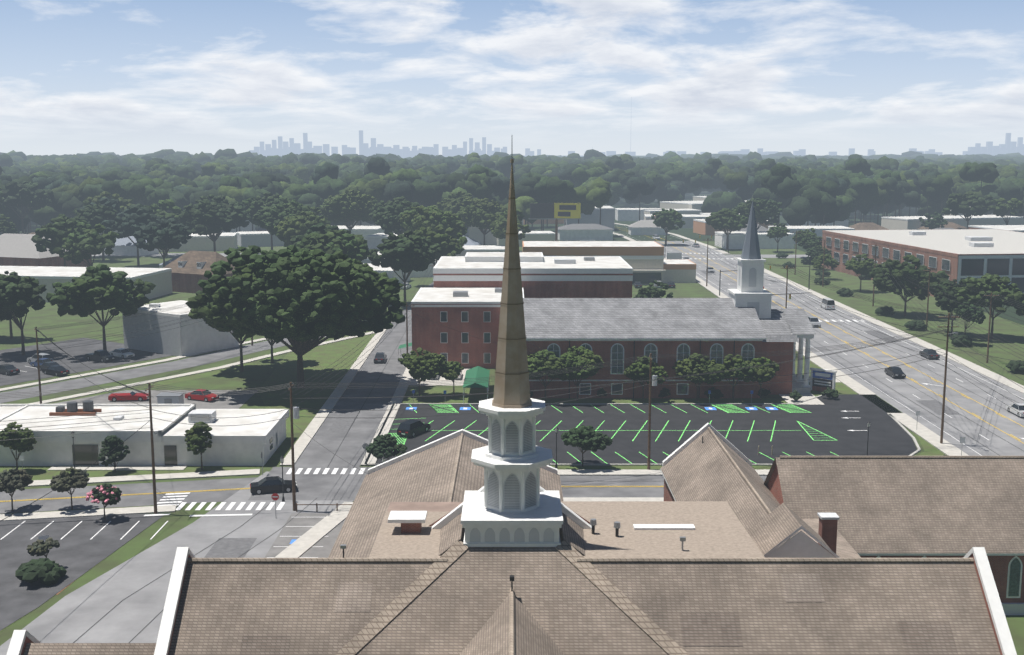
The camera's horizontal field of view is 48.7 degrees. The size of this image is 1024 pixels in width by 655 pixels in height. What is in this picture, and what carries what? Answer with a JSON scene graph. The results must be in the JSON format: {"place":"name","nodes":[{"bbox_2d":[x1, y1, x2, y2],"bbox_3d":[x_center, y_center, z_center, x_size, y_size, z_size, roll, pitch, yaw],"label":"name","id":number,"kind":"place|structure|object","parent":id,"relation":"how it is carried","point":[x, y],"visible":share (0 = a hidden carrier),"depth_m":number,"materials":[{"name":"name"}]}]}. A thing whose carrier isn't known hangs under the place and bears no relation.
{"place":"outdoors","nodes":[
{"label":"outdoors","id":0,"kind":"place"},
{"bbox_2d":[156,392,184,403],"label":"rooftop unit","id":1,"kind":"object","parent":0,"point":[170,398],"visible":0.63,"depth_m":156.18,"materials":[{"name":"grey metal"}]},
{"bbox_2d":[0,227,1023,654],"bbox_3d":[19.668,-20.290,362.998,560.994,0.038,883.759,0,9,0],"label":"roads","id":2,"kind":"structure","parent":0,"point":[124,601],"depth_m":140.11,"materials":[{"name":"grey asphalt"}]},
{"bbox_2d":[0,364,19,375],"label":"car","id":3,"kind":"object","parent":2,"relation":"on","point":[7,369],"visible":1,"depth_m":181.07,"materials":[{"name":"grey paint"}]},
{"bbox_2d":[27,353,53,363],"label":"car","id":4,"kind":"object","parent":2,"relation":"on","point":[34,357],"visible":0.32,"depth_m":189.81,"materials":[{"name":"grey paint"}]},
{"bbox_2d":[30,358,50,366],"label":"car","id":5,"kind":"object","parent":2,"relation":"on","point":[41,362],"visible":0.42,"depth_m":187.16,"materials":[{"name":"blue paint"}]},
{"bbox_2d":[37,361,58,370],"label":"car","id":6,"kind":"object","parent":2,"relation":"on","point":[44,365],"visible":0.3,"depth_m":184.06,"materials":[{"name":"grey paint"}]},
{"bbox_2d":[42,365,69,376],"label":"car","id":7,"kind":"object","parent":2,"relation":"on","point":[57,370],"visible":1,"depth_m":180.50,"materials":[{"name":"black paint"}]},
{"bbox_2d":[85,350,114,362],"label":"car","id":8,"kind":"object","parent":2,"relation":"on","point":[102,356],"visible":1,"depth_m":192.51,"materials":[{"name":"grey paint"}]},
{"bbox_2d":[109,348,134,358],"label":"car","id":9,"kind":"object","parent":2,"relation":"on","point":[123,353],"visible":0.9,"depth_m":196.18,"materials":[{"name":"white paint"}]},
{"bbox_2d":[108,391,148,401],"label":"car","id":10,"kind":"object","parent":2,"relation":"on","point":[132,395],"visible":0.94,"depth_m":161.56,"materials":[{"name":"red paint"}]},
{"bbox_2d":[185,389,218,401],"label":"red sedan car","id":11,"kind":"object","parent":2,"relation":"on","point":[206,396],"visible":0.91,"depth_m":161.84,"materials":[{"name":"red paint"}]},
{"bbox_2d":[250,476,296,494],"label":"car","id":12,"kind":"object","parent":2,"relation":"on","point":[269,484],"visible":0.98,"depth_m":117.73,"materials":[{"name":"black paint"}]},
{"bbox_2d":[374,352,386,362],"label":"car","id":13,"kind":"object","parent":2,"relation":"on","point":[380,357],"visible":1,"depth_m":191.49,"materials":[{"name":"grey paint"}]},
{"bbox_2d":[397,419,430,436],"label":"suv","id":14,"kind":"object","parent":2,"relation":"on","point":[410,428],"visible":1,"depth_m":141.29,"materials":[{"name":"black paint"}]},
{"bbox_2d":[0,223,1023,557],"bbox_3d":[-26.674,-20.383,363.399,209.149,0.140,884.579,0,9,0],"label":"sidewalks","id":15,"kind":"structure","parent":2,"relation":"on","point":[326,525],"depth_m":147.47,"materials":[{"name":"concrete"}]},
{"bbox_2d":[71,421,870,501],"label":"lamp posts","id":16,"kind":"object","parent":15,"relation":"on","point":[384,458],"visible":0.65,"depth_m":125.03,"materials":[{"name":"metal"}]},
{"bbox_2d":[706,267,714,272],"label":"car","id":17,"kind":"object","parent":2,"relation":"on","point":[710,269],"visible":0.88,"depth_m":337.89,"materials":[{"name":"grey paint"}]},
{"bbox_2d":[808,316,820,326],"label":"car","id":18,"kind":"object","parent":2,"relation":"on","point":[814,321],"visible":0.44,"depth_m":231.45,"materials":[{"name":"grey paint"}]},
{"bbox_2d":[820,298,834,309],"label":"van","id":19,"kind":"object","parent":2,"relation":"on","point":[830,305],"visible":0.98,"depth_m":256.31,"materials":[{"name":"white paint"}]},
{"bbox_2d":[884,367,905,377],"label":"car","id":20,"kind":"object","parent":2,"relation":"on","point":[895,372],"visible":0.99,"depth_m":178.84,"materials":[{"name":"black paint"}]},
{"bbox_2d":[919,349,939,358],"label":"car","id":21,"kind":"object","parent":2,"relation":"on","point":[932,353],"visible":0.94,"depth_m":195.25,"materials":[{"name":"grey paint"}]},
{"bbox_2d":[1006,403,1023,416],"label":"car","id":22,"kind":"object","parent":2,"relation":"on","point":[1017,407],"visible":0.96,"depth_m":152.85,"materials":[{"name":"white paint"}]},
{"bbox_2d":[0,156,1023,654],"bbox_3d":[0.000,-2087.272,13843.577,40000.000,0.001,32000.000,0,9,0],"label":"ground","id":23,"kind":"structure","parent":0,"point":[1008,334],"depth_m":214.81,"materials":[{"name":"green plant"}]},
{"bbox_2d":[0,400,288,469],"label":"white building","id":24,"kind":"structure","parent":23,"relation":"on","point":[241,444],"depth_m":128.34,"materials":[{"name":"white paint"}]},
{"bbox_2d":[400,283,410,288],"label":"car","id":25,"kind":"object","parent":23,"relation":"on","point":[408,285],"visible":0.71,"depth_m":296.62,"materials":[{"name":"white paint"}]},
{"bbox_2d":[0,331,945,631],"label":"lawns","id":26,"kind":"structure","parent":23,"relation":"on","point":[322,359],"depth_m":165.11,"materials":[{"name":"green plant"}]},
{"bbox_2d":[20,234,964,540],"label":"signs","id":27,"kind":"object","parent":23,"relation":"on","point":[824,382],"visible":0.83,"depth_m":167.61,"materials":[{"name":"painted metal"},{"name":"grey metal"},{"name":"white paint"}]},
{"bbox_2d":[2,180,1010,557],"bbox_3d":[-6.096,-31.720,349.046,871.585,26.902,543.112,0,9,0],"label":"tree trunks","id":28,"kind":"object","parent":23,"relation":"on","point":[298,348],"visible":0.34,"depth_m":215.62,"materials":[{"name":"brown plant"}]},
{"bbox_2d":[0,149,1023,233],"bbox_3d":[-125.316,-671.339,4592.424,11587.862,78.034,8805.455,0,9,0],"label":"forest canopy","id":29,"kind":"object","parent":23,"relation":"on","point":[834,188],"visible":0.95,"depth_m":562.33,"materials":[{"name":"green plant"}]},
{"bbox_2d":[0,181,1023,585],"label":"trees","id":30,"kind":"object","parent":23,"relation":"on","point":[326,279],"visible":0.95,"depth_m":202.11,"materials":[{"name":"green plant"}]},
{"bbox_2d":[85,485,121,503],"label":"tree blossoms","id":31,"kind":"object","parent":30,"relation":"attached to","point":[101,489],"visible":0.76,"depth_m":108.13,"materials":[{"name":"pink plant"}]},
{"bbox_2d":[0,191,1023,355],"bbox_3d":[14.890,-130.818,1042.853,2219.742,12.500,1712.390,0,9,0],"label":"town buildings","id":32,"kind":"structure","parent":23,"relation":"on","point":[958,250],"depth_m":314.95,"materials":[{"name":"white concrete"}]},
{"bbox_2d":[0,231,1023,520],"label":"utility poles","id":33,"kind":"object","parent":23,"relation":"on","point":[294,409],"visible":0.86,"depth_m":126.73,"materials":[{"name":"brown wood"}]},
{"bbox_2d":[7,423,1023,654],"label":"church","id":34,"kind":"structure","parent":23,"relation":"on","point":[723,548],"depth_m":58.90,"materials":[{"name":"brown"}]},
{"bbox_2d":[461,156,562,546],"bbox_3d":[0.000,1.779,60.974,5.400,24.000,5.400,0,9,0],"label":"steeple","id":35,"kind":"object","parent":34,"relation":"on","point":[511,505],"visible":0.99,"depth_m":60.28,"materials":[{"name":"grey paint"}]},
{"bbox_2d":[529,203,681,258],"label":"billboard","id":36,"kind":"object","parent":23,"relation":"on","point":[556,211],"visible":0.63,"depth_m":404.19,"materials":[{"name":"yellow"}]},
{"bbox_2d":[398,201,815,402],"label":"brick church","id":37,"kind":"structure","parent":23,"relation":"on","point":[591,304],"depth_m":169.81,"materials":[{"name":"red"}]},
{"bbox_2d":[633,282,641,287],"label":"car","id":38,"kind":"object","parent":23,"relation":"on","point":[637,284],"visible":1,"depth_m":298.70,"materials":[{"name":"grey paint"}]},
{"bbox_2d":[667,282,675,287],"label":"car","id":39,"kind":"object","parent":23,"relation":"on","point":[671,284],"visible":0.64,"depth_m":298.70,"materials":[{"name":"black paint"}]},
{"bbox_2d":[0,0,1023,155],"label":"sky","id":40,"kind":"structure","parent":0,"point":[120,77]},
{"bbox_2d":[249,97,1023,157],"bbox_3d":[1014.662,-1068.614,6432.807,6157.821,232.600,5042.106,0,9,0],"label":"skyline","id":41,"kind":"structure","parent":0,"point":[1007,147],"depth_m":8867.75,"materials":[{"name":"blue"}]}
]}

